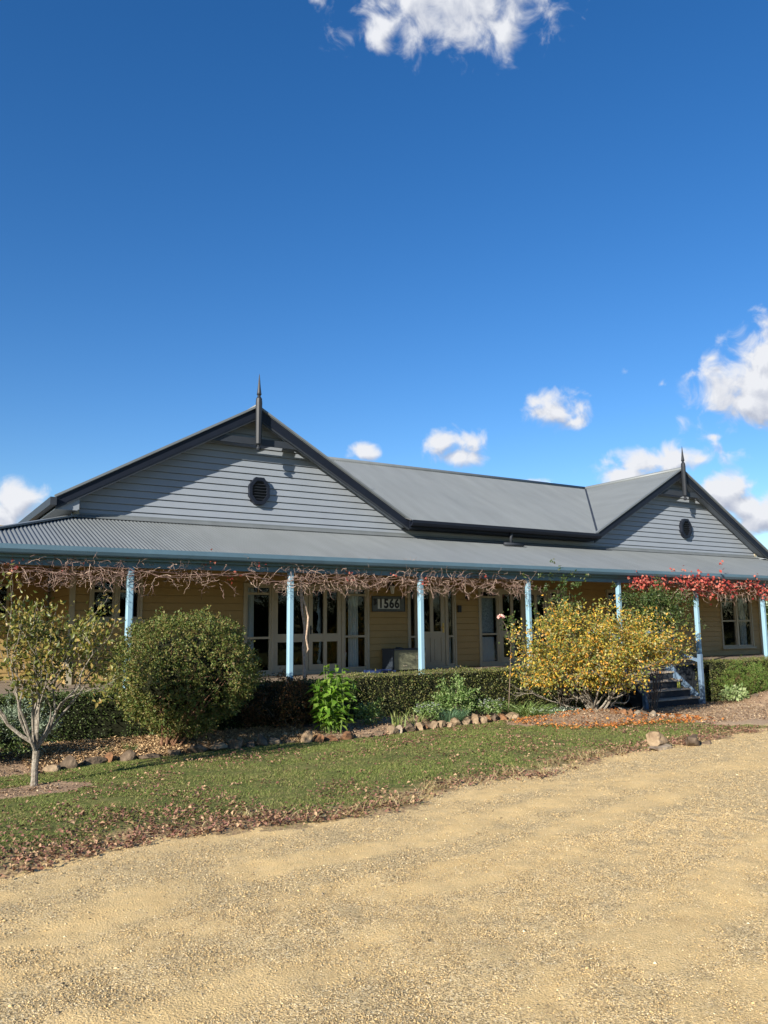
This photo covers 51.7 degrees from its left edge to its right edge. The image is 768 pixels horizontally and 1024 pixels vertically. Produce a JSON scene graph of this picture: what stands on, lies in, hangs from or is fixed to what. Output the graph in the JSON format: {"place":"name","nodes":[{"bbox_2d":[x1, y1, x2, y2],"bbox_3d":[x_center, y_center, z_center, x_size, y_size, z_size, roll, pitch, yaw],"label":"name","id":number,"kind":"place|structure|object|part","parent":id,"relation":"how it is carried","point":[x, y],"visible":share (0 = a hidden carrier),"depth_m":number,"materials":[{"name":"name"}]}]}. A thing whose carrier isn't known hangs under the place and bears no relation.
{"place":"outdoors","nodes":[
{"label":"outdoors","id":0,"kind":"place"},
{"bbox_2d":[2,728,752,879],"bbox_3d":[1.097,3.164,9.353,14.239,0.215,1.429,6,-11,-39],"label":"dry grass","id":1,"kind":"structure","parent":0,"point":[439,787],"depth_m":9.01,"materials":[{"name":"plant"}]},
{"bbox_2d":[364,669,395,672],"bbox_3d":[-0.100,3.822,19.021,0.600,0.058,0.500,5,-10,-32],"label":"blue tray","id":2,"kind":"object","parent":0,"point":[380,671],"visible":0.89,"depth_m":18.89,"materials":[{"name":"blue plastic"}]},
{"bbox_2d":[0,717,767,1023],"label":"gravel drive","id":3,"kind":"structure","parent":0,"point":[645,937],"depth_m":4.89,"materials":[{"name":"beige gravel"}]},
{"bbox_2d":[0,729,767,1023],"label":"gravel stones","id":4,"kind":"object","parent":3,"relation":"on","point":[613,841],"visible":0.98,"depth_m":4.87,"materials":[{"name":"beige gravel"}]},
{"bbox_2d":[684,734,699,745],"bbox_3d":[4.729,3.511,12.129,0.225,0.214,0.462,-2,-8,11],"label":"boulder","id":5,"kind":"object","parent":3,"relation":"on","point":[692,740],"visible":0.84,"depth_m":11.97,"materials":[{"name":"brown stone"}]},
{"bbox_2d":[700,740,710,743],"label":"rock","id":6,"kind":"object","parent":3,"relation":"on","point":[707,742],"visible":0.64,"depth_m":12.18,"materials":[{"name":"grey stone"}]},
{"bbox_2d":[0,718,767,878],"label":"lawn","id":7,"kind":"structure","parent":0,"point":[228,832],"depth_m":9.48,"materials":[{"name":"plant"}]},
{"bbox_2d":[138,753,159,758],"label":"border rock","id":8,"kind":"object","parent":7,"relation":"on","point":[151,755],"visible":0.74,"depth_m":11.95,"materials":[{"name":"grey stone"}]},
{"bbox_2d":[0,717,767,878],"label":"fallen leaves","id":9,"kind":"object","parent":7,"relation":"on","point":[273,821],"visible":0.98,"depth_m":8.14,"materials":[{"name":"brown plant"}]},
{"bbox_2d":[647,744,671,750],"bbox_3d":[4.077,3.512,11.793,0.422,0.123,0.270,5,-10,-32],"label":"flat stone","id":10,"kind":"object","parent":7,"relation":"on","point":[661,747],"visible":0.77,"depth_m":11.72,"materials":[{"name":"beige stone"}]},
{"bbox_2d":[646,731,667,745],"bbox_3d":[4.111,3.406,11.884,0.279,0.237,0.223,5,-10,-32],"label":"boulder","id":11,"kind":"object","parent":10,"relation":"on","point":[654,738],"visible":0.93,"depth_m":11.82,"materials":[{"name":"beige stone"}]},
{"bbox_2d":[0,691,767,798],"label":"garden soil","id":12,"kind":"structure","parent":0,"point":[372,729],"depth_m":14.59,"materials":[{"name":"brown soil"}]},
{"bbox_2d":[0,707,53,758],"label":"shrub","id":13,"kind":"object","parent":12,"relation":"on","point":[8,741],"visible":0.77,"depth_m":11.18,"materials":[{"name":"green plant"}]},
{"bbox_2d":[0,693,62,758],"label":"shrub","id":14,"kind":"object","parent":12,"relation":"on","point":[15,714],"visible":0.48,"depth_m":11.52,"materials":[{"name":"green plant"}]},
{"bbox_2d":[42,764,60,772],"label":"border rock","id":15,"kind":"object","parent":12,"relation":"on","point":[52,768],"visible":0.73,"depth_m":10.92,"materials":[{"name":"beige stone"}]},
{"bbox_2d":[0,563,137,785],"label":"young tree","id":16,"kind":"object","parent":12,"relation":"on","point":[34,643],"visible":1,"depth_m":9.81,"materials":[{"name":"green plant"}]},
{"bbox_2d":[60,755,77,768],"bbox_3d":[-4.477,3.562,11.191,0.235,0.238,0.207,-6,-10,36],"label":"border rock","id":17,"kind":"object","parent":12,"relation":"on","point":[69,761],"visible":0.75,"depth_m":11.16,"materials":[{"name":"grey stone"}]},
{"bbox_2d":[83,756,107,764],"bbox_3d":[-4.207,3.634,11.541,0.370,0.138,0.218,5,-10,-32],"label":"border rock","id":18,"kind":"object","parent":12,"relation":"on","point":[93,760],"visible":0.74,"depth_m":11.50,"materials":[{"name":"grey stone"}]},
{"bbox_2d":[105,752,113,762],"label":"border rock","id":19,"kind":"object","parent":12,"relation":"on","point":[109,756],"visible":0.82,"depth_m":11.68,"materials":[{"name":"brown stone"}]},
{"bbox_2d":[118,750,135,761],"bbox_3d":[-3.846,3.668,11.842,0.269,0.229,0.181,5,-10,-32],"label":"border rock","id":20,"kind":"object","parent":12,"relation":"on","point":[129,755],"visible":0.69,"depth_m":11.80,"materials":[{"name":"grey stone"}]},
{"bbox_2d":[16,723,328,770],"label":"straw mulch","id":21,"kind":"object","parent":12,"relation":"on","point":[56,750],"visible":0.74,"depth_m":12.68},
{"bbox_2d":[117,741,136,749],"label":"grass tuft","id":22,"kind":"object","parent":21,"relation":"on","point":[126,746],"visible":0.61,"depth_m":12.29,"materials":[{"name":"plant"}]},
{"bbox_2d":[94,604,270,745],"bbox_3d":[-3.247,2.700,13.025,2.850,2.331,2.315,5,-10,-32],"label":"round bush","id":23,"kind":"object","parent":21,"relation":"on","point":[187,672],"visible":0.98,"depth_m":12.55,"materials":[{"name":"green plant"}]},
{"bbox_2d":[168,749,180,755],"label":"border rock","id":24,"kind":"object","parent":12,"relation":"on","point":[175,752],"visible":0.68,"depth_m":12.27,"materials":[{"name":"grey stone"}]},
{"bbox_2d":[0,676,357,747],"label":"clipped hedge","id":25,"kind":"object","parent":12,"relation":"on","point":[82,717],"visible":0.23,"depth_m":13.01,"materials":[{"name":"green plant"}]},
{"bbox_2d":[186,744,207,752],"bbox_3d":[-2.956,3.783,12.570,0.335,0.205,0.245,0,-8,-7],"label":"border rock","id":26,"kind":"object","parent":12,"relation":"on","point":[199,748],"visible":0.78,"depth_m":12.49,"materials":[{"name":"grey stone"}]},
{"bbox_2d":[208,742,227,750],"bbox_3d":[-2.701,3.812,12.760,0.294,0.189,0.257,-4,-9,23],"label":"border rock","id":27,"kind":"object","parent":12,"relation":"on","point":[220,745],"visible":0.8,"depth_m":12.72,"materials":[{"name":"grey stone"}]},
{"bbox_2d":[228,739,242,748],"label":"border rock","id":28,"kind":"object","parent":12,"relation":"on","point":[235,743],"visible":0.6,"depth_m":12.89,"materials":[{"name":"grey stone"}]},
{"bbox_2d":[246,740,254,746],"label":"border rock","id":29,"kind":"object","parent":12,"relation":"on","point":[250,743],"visible":0.74,"depth_m":13.06,"materials":[{"name":"grey stone"}]},
{"bbox_2d":[257,734,267,745],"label":"border rock","id":30,"kind":"object","parent":12,"relation":"on","point":[261,740],"visible":0.69,"depth_m":13.19,"materials":[{"name":"grey stone"}]},
{"bbox_2d":[267,737,280,744],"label":"border rock","id":31,"kind":"object","parent":12,"relation":"on","point":[272,741],"visible":0.65,"depth_m":13.32,"materials":[{"name":"beige stone"}]},
{"bbox_2d":[238,668,332,728],"bbox_3d":[-1.746,3.429,14.508,2.126,1.171,1.239,5,-10,-32],"label":"shrub","id":32,"kind":"object","parent":12,"relation":"on","point":[288,700],"visible":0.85,"depth_m":14.20,"materials":[{"name":"green plant"}]},
{"bbox_2d":[300,730,312,742],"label":"border rock","id":33,"kind":"object","parent":12,"relation":"on","point":[306,736],"visible":0.72,"depth_m":13.47,"materials":[{"name":"beige stone"}]},
{"bbox_2d":[314,734,323,742],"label":"border rock","id":34,"kind":"object","parent":12,"relation":"on","point":[319,737],"visible":0.66,"depth_m":13.52,"materials":[{"name":"brown stone"}]},
{"bbox_2d":[325,735,337,741],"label":"border rock","id":35,"kind":"object","parent":12,"relation":"on","point":[331,737],"visible":0.7,"depth_m":13.61,"materials":[{"name":"brown stone"}]},
{"bbox_2d":[305,664,359,733],"bbox_3d":[-0.907,3.366,14.302,1.077,1.210,0.715,5,-10,-32],"label":"tall leafy plant","id":36,"kind":"object","parent":12,"relation":"on","point":[328,713],"visible":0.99,"depth_m":14.17,"materials":[{"name":"green plant"}]},
{"bbox_2d":[340,731,353,739],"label":"border rock","id":37,"kind":"object","parent":12,"relation":"on","point":[347,735],"visible":0.66,"depth_m":13.72,"materials":[{"name":"brown stone"}]},
{"bbox_2d":[353,697,386,725],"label":"bed plant","id":38,"kind":"object","parent":12,"relation":"on","point":[374,713],"visible":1,"depth_m":15.03,"materials":[{"name":"green plant"}]},
{"bbox_2d":[374,731,383,736],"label":"border rock","id":39,"kind":"object","parent":12,"relation":"on","point":[380,733],"visible":0.66,"depth_m":14.20,"materials":[{"name":"grey stone"}]},
{"bbox_2d":[0,690,767,798],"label":"mulch chips","id":40,"kind":"object","parent":12,"relation":"on","point":[658,710],"visible":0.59,"depth_m":16.19,"materials":[{"name":"brown wood"}]},
{"bbox_2d":[386,726,398,734],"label":"border rock","id":41,"kind":"object","parent":12,"relation":"on","point":[392,730],"visible":0.66,"depth_m":14.42,"materials":[{"name":"beige stone"}]},
{"bbox_2d":[396,725,402,733],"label":"border rock","id":42,"kind":"object","parent":12,"relation":"on","point":[399,727],"visible":0.52,"depth_m":14.56,"materials":[{"name":"grey stone"}]},
{"bbox_2d":[390,707,410,726],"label":"iris","id":43,"kind":"object","parent":12,"relation":"on","point":[395,723],"visible":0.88,"depth_m":15.07,"materials":[{"name":"green plant"}]},
{"bbox_2d":[403,723,414,732],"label":"border rock","id":44,"kind":"object","parent":12,"relation":"on","point":[409,727],"visible":0.66,"depth_m":14.69,"materials":[{"name":"brown stone"}]},
{"bbox_2d":[402,712,425,724],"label":"iris","id":45,"kind":"object","parent":12,"relation":"on","point":[413,720],"visible":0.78,"depth_m":15.34,"materials":[{"name":"green plant"}]},
{"bbox_2d":[415,722,422,730],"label":"border rock","id":46,"kind":"object","parent":12,"relation":"on","point":[418,725],"visible":0.64,"depth_m":14.88,"materials":[{"name":"beige stone"}]},
{"bbox_2d":[411,699,442,720],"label":"white flower plant","id":47,"kind":"object","parent":12,"relation":"on","point":[431,710],"visible":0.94,"depth_m":15.69,"materials":[{"name":"green plant"}]},
{"bbox_2d":[430,721,437,728],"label":"border rock","id":48,"kind":"object","parent":12,"relation":"on","point":[434,724],"visible":0.66,"depth_m":15.19,"materials":[{"name":"beige stone"}]},
{"bbox_2d":[437,720,446,727],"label":"border rock","id":49,"kind":"object","parent":12,"relation":"on","point":[441,723],"visible":0.77,"depth_m":15.29,"materials":[{"name":"beige stone"}]},
{"bbox_2d":[446,722,453,726],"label":"border rock","id":50,"kind":"object","parent":12,"relation":"on","point":[450,724],"visible":0.58,"depth_m":15.37,"materials":[{"name":"beige stone"}]},
{"bbox_2d":[432,706,474,721],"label":"blue grass","id":51,"kind":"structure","parent":12,"relation":"on","point":[448,716],"depth_m":15.82,"materials":[{"name":"plant"}]},
{"bbox_2d":[450,717,460,725],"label":"border rock","id":52,"kind":"object","parent":12,"relation":"on","point":[454,721],"visible":0.69,"depth_m":15.57,"materials":[{"name":"beige stone"}]},
{"bbox_2d":[428,672,489,715],"bbox_3d":[1.502,3.810,16.435,1.481,1.009,0.940,11,-14,-54],"label":"bed plant","id":53,"kind":"object","parent":12,"relation":"on","point":[456,697],"visible":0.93,"depth_m":16.35,"materials":[{"name":"green plant"}]},
{"bbox_2d":[461,717,470,724],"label":"border rock","id":54,"kind":"object","parent":12,"relation":"on","point":[465,721],"visible":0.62,"depth_m":15.75,"materials":[{"name":"beige stone"}]},
{"bbox_2d":[471,713,478,723],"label":"border rock","id":55,"kind":"object","parent":12,"relation":"on","point":[474,719],"visible":0.71,"depth_m":15.87,"materials":[{"name":"beige stone"}]},
{"bbox_2d":[340,664,623,718],"bbox_3d":[2.514,4.001,17.849,7.855,1.171,0.742,5,-10,-32],"label":"clipped hedge","id":56,"kind":"object","parent":12,"relation":"on","point":[400,692],"visible":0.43,"depth_m":16.97,"materials":[{"name":"green plant"}]},
{"bbox_2d":[479,716,487,723],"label":"border rock","id":57,"kind":"object","parent":12,"relation":"on","point":[483,719],"visible":0.56,"depth_m":15.93,"materials":[{"name":"beige stone"}]},
{"bbox_2d":[475,697,511,716],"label":"white flower plant","id":58,"kind":"object","parent":12,"relation":"on","point":[490,704],"visible":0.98,"depth_m":16.63,"materials":[{"name":"green plant"}]},
{"bbox_2d":[491,713,497,720],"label":"border rock","id":59,"kind":"object","parent":12,"relation":"on","point":[495,716],"visible":0.68,"depth_m":16.26,"materials":[{"name":"grey stone"}]},
{"bbox_2d":[497,713,506,719],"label":"border rock","id":60,"kind":"object","parent":12,"relation":"on","point":[502,716],"visible":0.62,"depth_m":16.42,"materials":[{"name":"brown stone"}]},
{"bbox_2d":[497,609,526,707],"bbox_3d":[2.843,3.305,17.792,0.697,2.289,0.636,5,-10,-32],"label":"pink rose","id":61,"kind":"object","parent":12,"relation":"on","point":[501,616],"visible":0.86,"depth_m":17.82,"materials":[{"name":"brown plant"}]},
{"bbox_2d":[505,712,518,718],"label":"border rock","id":62,"kind":"object","parent":12,"relation":"on","point":[514,715],"visible":0.68,"depth_m":16.57,"materials":[{"name":"beige stone"}]},
{"bbox_2d":[498,700,568,716],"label":"strap leaf clump","id":63,"kind":"object","parent":12,"relation":"on","point":[525,712],"visible":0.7,"depth_m":17.07,"materials":[{"name":"green plant"}]},
{"bbox_2d":[532,706,567,714],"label":"silver plant","id":64,"kind":"object","parent":12,"relation":"on","point":[553,709],"visible":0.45,"depth_m":17.02,"materials":[{"name":"green plant"}]},
{"bbox_2d":[522,558,590,707],"bbox_3d":[4.102,2.892,18.687,1.768,3.586,1.442,5,-10,-32],"label":"rose bush","id":65,"kind":"object","parent":12,"relation":"on","point":[564,593],"visible":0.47,"depth_m":18.73,"materials":[{"name":"green plant"}]},
{"bbox_2d":[555,706,581,712],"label":"silver plant","id":66,"kind":"object","parent":12,"relation":"on","point":[561,707],"visible":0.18,"depth_m":17.50,"materials":[{"name":"green plant"}]},
{"bbox_2d":[500,594,700,710],"bbox_3d":[4.853,3.215,17.338,5.371,2.973,3.486,1,-8,-12],"label":"autumn shrub","id":67,"kind":"object","parent":12,"relation":"on","point":[579,652],"visible":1,"depth_m":16.84,"materials":[{"name":"yellow plant"}]},
{"bbox_2d":[508,707,723,728],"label":"fallen orange leaves","id":68,"kind":"object","parent":12,"relation":"on","point":[689,717],"visible":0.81,"depth_m":15.54,"materials":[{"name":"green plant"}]},
{"bbox_2d":[610,577,705,710],"bbox_3d":[7.074,3.320,20.383,2.632,3.468,1.711,5,-10,-32],"label":"camellia","id":69,"kind":"object","parent":12,"relation":"on","point":[658,601],"visible":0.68,"depth_m":20.13,"materials":[{"name":"green plant"}]},
{"bbox_2d":[694,655,767,701],"bbox_3d":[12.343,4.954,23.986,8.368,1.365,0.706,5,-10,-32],"label":"clipped hedge","id":70,"kind":"object","parent":12,"relation":"on","point":[710,668],"visible":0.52,"depth_m":21.95,"materials":[{"name":"green plant"}]},
{"bbox_2d":[718,682,749,701],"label":"rounded leaf plant","id":71,"kind":"object","parent":12,"relation":"on","point":[729,693],"visible":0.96,"depth_m":20.67,"materials":[{"name":"green plant"}]},
{"bbox_2d":[749,693,758,697],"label":"edge stone","id":72,"kind":"object","parent":12,"relation":"on","point":[754,695],"visible":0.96,"depth_m":20.43,"materials":[{"name":"beige stone"}]},
{"bbox_2d":[0,0,767,614],"label":"sky","id":73,"kind":"structure","parent":0,"point":[517,239],"materials":[{"name":"blue"}]},
{"bbox_2d":[382,648,425,671],"bbox_3d":[0.493,3.657,19.627,0.940,0.549,0.572,5,-10,-32],"label":"bench","id":74,"kind":"object","parent":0,"point":[404,659],"visible":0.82,"depth_m":19.35,"materials":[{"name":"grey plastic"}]},
{"bbox_3d":[0.636,3.616,19.400,0.900,0.465,0.030,5,-10,-32],"label":"door","id":75,"kind":"part","parent":74,"relation":"part of","materials":[{"name":"beige paint"}]},
{"bbox_2d":[617,703,767,725],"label":"bark path","id":76,"kind":"structure","parent":0,"point":[757,721],"depth_m":18.39,"materials":[{"name":"brown wood"}]},
{"bbox_3d":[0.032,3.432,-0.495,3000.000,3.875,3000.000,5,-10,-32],"label":"ground","id":77,"kind":"structure","parent":0,"visible":0},
{"bbox_2d":[0,374,767,709],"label":"house","id":78,"kind":"structure","parent":77,"relation":"on","point":[256,486],"depth_m":19.53,"materials":[{"name":"grey metal"}]},
{"bbox_2d":[0,584,9,626],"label":"window","id":79,"kind":"structure","parent":78,"relation":"in","point":[8,589],"depth_m":17.60,"materials":[{"name":"beige paint"}]},
{"bbox_2d":[91,579,115,618],"bbox_3d":[-5.830,1.809,16.446,0.460,0.820,0.070,5,-10,-32],"label":"window","id":80,"kind":"structure","parent":78,"relation":"in","point":[106,580],"depth_m":16.48,"materials":[{"name":"beige paint"}]},
{"bbox_2d":[87,576,144,622],"bbox_3d":[-5.597,1.838,16.561,1.180,0.950,0.155,5,-10,-32],"label":"window frame","id":81,"kind":"structure","parent":78,"relation":"in","point":[116,585],"depth_m":16.53,"materials":[{"name":"beige paint"}]},
{"bbox_2d":[117,580,140,618],"bbox_3d":[-5.389,1.844,16.719,0.460,0.820,0.070,5,-10,-32],"label":"window","id":82,"kind":"structure","parent":78,"relation":"in","point":[136,591],"depth_m":16.75,"materials":[{"name":"beige paint"}]},
{"bbox_2d":[247,588,253,670],"bbox_3d":[-3.089,2.719,18.210,0.187,1.930,0.052,3,-9,-20],"label":"curtain","id":83,"kind":"object","parent":78,"relation":"hanging from","point":[250,627],"visible":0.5,"depth_m":18.25,"materials":[{"name":"white fabric"}]},
{"bbox_2d":[0,549,540,677],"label":"bare vine","id":84,"kind":"object","parent":78,"relation":"attached to","point":[302,601],"visible":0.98,"depth_m":15.94,"materials":[{"name":"brown plant"}]},
{"bbox_2d":[274,586,307,671],"bbox_3d":[-2.193,2.751,18.599,0.890,2.000,0.055,5,-10,-32],"label":"french door","id":85,"kind":"structure","parent":78,"relation":"in","point":[277,637],"depth_m":18.48,"materials":[{"name":"beige paint"}]},
{"bbox_2d":[308,587,340,670],"bbox_3d":[-1.415,2.810,19.053,0.885,2.000,0.100,5,-10,-32],"label":"french door","id":86,"kind":"structure","parent":78,"relation":"in","point":[323,637],"depth_m":19.02,"materials":[{"name":"beige paint"}]},
{"bbox_2d":[348,590,357,666],"bbox_3d":[-0.765,2.904,19.644,0.260,1.930,0.078,5,-10,-32],"label":"curtain","id":87,"kind":"object","parent":78,"relation":"hanging from","point":[352,630],"visible":0.82,"depth_m":19.65,"materials":[{"name":"white fabric"}]},
{"bbox_2d":[372,596,404,611],"bbox_3d":[0.119,2.326,20.042,0.980,0.390,0.034,5,-10,-32],"label":"house number sign","id":88,"kind":"object","parent":78,"relation":"attached to","point":[388,603],"visible":1,"depth_m":20.03,"materials":[{"name":"metal"}]},
{"bbox_2d":[388,582,394,593],"bbox_3d":[0.198,1.919,20.061,0.170,0.300,0.200,5,-10,-32],"label":"wall lantern","id":89,"kind":"object","parent":78,"relation":"attached to","point":[391,588],"depth_m":20.00,"materials":[{"name":"black paint"}]},
{"bbox_2d":[424,589,445,665],"bbox_3d":[1.256,3.020,20.691,0.845,2.000,0.122,5,-10,-32],"label":"front door","id":90,"kind":"structure","parent":78,"relation":"in","point":[434,641],"depth_m":20.74,"materials":[{"name":"beige paint"}]},
{"bbox_2d":[449,637,450,662],"bbox_3d":[1.684,3.697,21.068,0.260,0.720,0.071,4,-9,-28],"label":"curtain","id":91,"kind":"object","parent":78,"relation":"hanging from","point":[449,649],"visible":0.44,"depth_m":21.12,"materials":[{"name":"white fabric"}]},
{"bbox_2d":[457,605,461,611],"bbox_3d":[2.020,2.592,21.201,0.110,0.180,0.048,5,-10,-32],"label":"door chime","id":92,"kind":"object","parent":78,"relation":"attached to","point":[459,608],"depth_m":21.18,"materials":[{"name":"black paint"}]},
{"bbox_2d":[481,598,493,632],"bbox_3d":[2.793,2.842,21.902,0.580,0.970,0.054,4,-9,-29],"label":"curtain","id":93,"kind":"object","parent":78,"relation":"hanging from","point":[487,615],"visible":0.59,"depth_m":21.93,"materials":[{"name":"grey fabric"}]},
{"bbox_2d":[482,637,494,661],"bbox_3d":[2.797,3.791,21.756,0.562,0.710,0.054,4,-9,-28],"label":"curtain","id":94,"kind":"object","parent":78,"relation":"hanging from","point":[488,649],"visible":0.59,"depth_m":21.81,"materials":[{"name":"white fabric"}]},
{"bbox_2d":[500,591,525,662],"bbox_3d":[3.578,3.211,22.166,0.890,2.000,0.055,5,-10,-32],"label":"french door","id":95,"kind":"structure","parent":78,"relation":"in","point":[504,659],"depth_m":22.19,"materials":[{"name":"beige paint"}]},
{"bbox_2d":[523,591,548,660],"bbox_3d":[4.344,3.272,22.639,0.885,2.000,0.055,5,-10,-32],"label":"french door","id":96,"kind":"structure","parent":78,"relation":"in","point":[534,593],"depth_m":22.69,"materials":[{"name":"beige paint"}]},
{"bbox_2d":[605,589,631,640],"bbox_3d":[7.260,3.268,24.447,1.190,1.730,0.155,5,-10,-32],"label":"window frame","id":97,"kind":"structure","parent":78,"relation":"in","point":[606,590],"depth_m":24.26,"materials":[{"name":"beige paint"}]},
{"bbox_2d":[608,591,629,632],"bbox_3d":[7.248,3.256,24.468,0.990,1.600,0.070,5,-10,-32],"label":"window","id":98,"kind":"structure","parent":78,"relation":"in","point":[608,591],"depth_m":24.45,"materials":[{"name":"beige paint"}]},
{"bbox_2d":[588,630,705,709],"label":"verandah steps","id":99,"kind":"structure","parent":78,"relation":"attached to","point":[671,694],"depth_m":21.05,"materials":[{"name":"wood"}]},
{"bbox_2d":[623,560,767,605],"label":"red vine","id":100,"kind":"object","parent":78,"relation":"attached to","point":[719,587],"visible":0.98,"depth_m":22.64,"materials":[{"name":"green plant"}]},
{"bbox_2d":[721,596,737,646],"bbox_3d":[11.862,3.761,27.298,0.780,1.720,0.070,5,-10,-32],"label":"window","id":101,"kind":"structure","parent":78,"relation":"in","point":[734,613],"depth_m":27.41,"materials":[{"name":"beige paint"}]},
{"bbox_2d":[719,594,756,648],"bbox_3d":[12.244,3.803,27.505,1.850,1.850,0.155,5,-10,-32],"label":"window frame","id":102,"kind":"structure","parent":78,"relation":"in","point":[736,610],"depth_m":27.43,"materials":[{"name":"beige paint"}]},
{"bbox_2d":[738,599,746,644],"bbox_3d":[12.668,3.885,27.961,0.360,1.650,0.081,5,-10,-32],"label":"curtain","id":103,"kind":"object","parent":78,"relation":"hanging from","point":[743,632],"visible":0.84,"depth_m":27.95,"materials":[{"name":"grey fabric"}]},
{"bbox_2d":[737,596,752,645],"bbox_3d":[12.601,3.820,27.755,0.780,1.720,0.070,5,-10,-32],"label":"window","id":104,"kind":"structure","parent":78,"relation":"in","point":[748,597],"depth_m":27.89,"materials":[{"name":"beige paint"}]},
{"bbox_2d":[765,594,767,633],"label":"distant tree","id":105,"kind":"object","parent":77,"relation":"on","point":[766,607],"visible":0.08,"depth_m":43.41,"materials":[{"name":"green plant"}]}
]}

